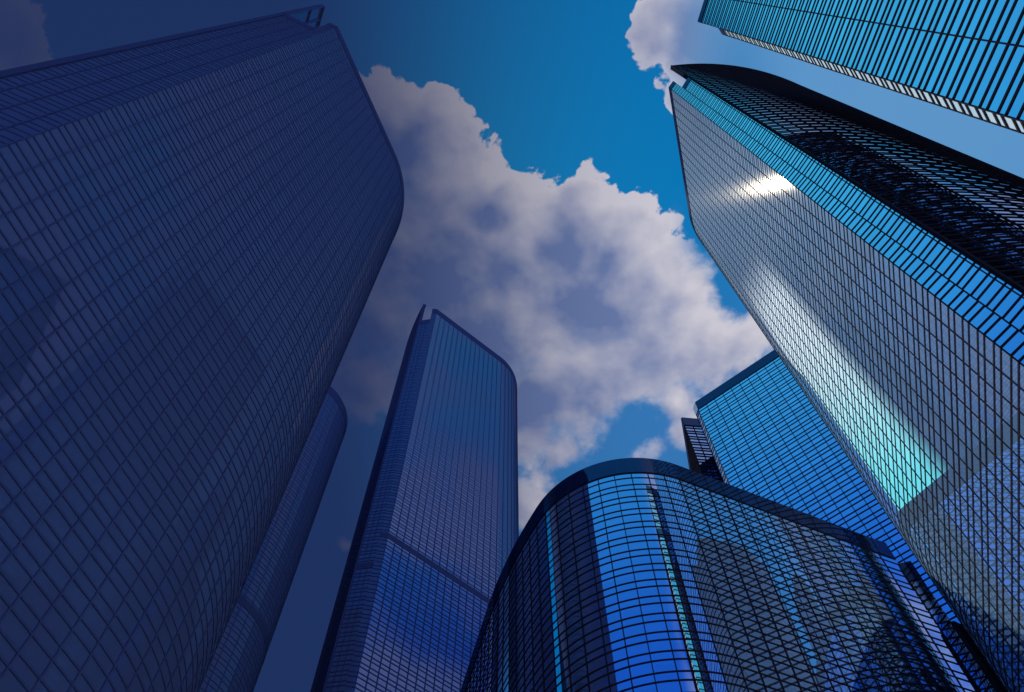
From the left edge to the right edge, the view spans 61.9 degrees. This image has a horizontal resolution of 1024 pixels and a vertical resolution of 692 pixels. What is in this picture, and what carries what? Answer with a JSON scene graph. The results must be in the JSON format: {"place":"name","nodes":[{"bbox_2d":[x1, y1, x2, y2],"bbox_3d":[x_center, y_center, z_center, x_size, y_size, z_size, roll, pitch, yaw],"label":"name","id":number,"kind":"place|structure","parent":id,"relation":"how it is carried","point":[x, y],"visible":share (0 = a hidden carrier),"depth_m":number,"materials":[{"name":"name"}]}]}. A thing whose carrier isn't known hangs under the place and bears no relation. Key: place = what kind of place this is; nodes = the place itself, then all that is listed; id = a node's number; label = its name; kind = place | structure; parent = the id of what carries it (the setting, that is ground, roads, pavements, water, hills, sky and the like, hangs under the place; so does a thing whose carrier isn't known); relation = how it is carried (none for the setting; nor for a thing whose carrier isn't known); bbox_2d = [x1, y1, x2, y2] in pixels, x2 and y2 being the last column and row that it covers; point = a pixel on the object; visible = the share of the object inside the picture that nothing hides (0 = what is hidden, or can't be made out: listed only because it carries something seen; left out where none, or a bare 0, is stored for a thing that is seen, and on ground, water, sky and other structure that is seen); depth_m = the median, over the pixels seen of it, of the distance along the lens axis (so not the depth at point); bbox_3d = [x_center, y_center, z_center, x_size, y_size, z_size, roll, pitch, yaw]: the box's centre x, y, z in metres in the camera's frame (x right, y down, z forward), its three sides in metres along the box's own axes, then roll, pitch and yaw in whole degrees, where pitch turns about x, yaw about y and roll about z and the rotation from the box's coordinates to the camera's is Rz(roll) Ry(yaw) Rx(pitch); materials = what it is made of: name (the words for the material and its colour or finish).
{"place":"outdoors","nodes":[
{"label":"outdoors","id":0,"kind":"place"},
{"bbox_2d":[0,4,403,691],"bbox_3d":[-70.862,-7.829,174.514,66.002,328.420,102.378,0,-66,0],"label":"glass tower","id":1,"kind":"structure","parent":0,"point":[198,230],"depth_m":114.67,"materials":[{"name":"blue glass"}]},
{"bbox_2d":[199,386,347,691],"bbox_3d":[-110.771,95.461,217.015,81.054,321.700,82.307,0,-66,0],"label":"glass tower","id":2,"kind":"structure","parent":0,"point":[237,662],"depth_m":263.09,"materials":[{"name":"blue glass"}]},
{"bbox_2d":[310,304,518,691],"bbox_3d":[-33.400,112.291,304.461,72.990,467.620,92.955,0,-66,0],"label":"glass tower","id":3,"kind":"structure","parent":0,"point":[435,536],"depth_m":324.14,"materials":[{"name":"blue glass"}]},
{"bbox_2d":[0,0,1023,691],"label":"sky","id":4,"kind":"structure","parent":0,"point":[545,214],"materials":[{"name":"blue"}]},
{"bbox_2d":[669,63,1023,691],"bbox_3d":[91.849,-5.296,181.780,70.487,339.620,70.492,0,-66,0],"label":"glass tower","id":5,"kind":"structure","parent":0,"point":[870,267],"depth_m":144.27,"materials":[{"name":"blue glass"}]},
{"bbox_2d":[698,0,1023,133],"bbox_3d":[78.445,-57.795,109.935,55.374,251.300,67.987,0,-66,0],"label":"glass tower","id":6,"kind":"structure","parent":0,"point":[965,57],"depth_m":111.21,"materials":[{"name":"blue glass"}]},
{"label":"ground","id":7,"kind":"structure","parent":0,"visible":0},
{"bbox_2d":[681,417,722,481],"bbox_3d":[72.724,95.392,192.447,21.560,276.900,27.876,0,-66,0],"label":"glass tower","id":8,"kind":"structure","parent":7,"relation":"on","point":[700,458],"depth_m":296.68,"materials":[{"name":"blue glass"}]},
{"bbox_2d":[460,458,1006,691],"bbox_3d":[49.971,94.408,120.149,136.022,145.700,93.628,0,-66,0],"label":"glass tower","id":9,"kind":"structure","parent":7,"relation":"on","point":[635,575],"depth_m":143.29,"materials":[{"name":"blue glass"}]},
{"bbox_2d":[693,350,960,623],"bbox_3d":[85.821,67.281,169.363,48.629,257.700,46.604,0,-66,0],"label":"glass tower","id":10,"kind":"structure","parent":7,"relation":"on","point":[767,433],"depth_m":239.38,"materials":[{"name":"blue glass"}]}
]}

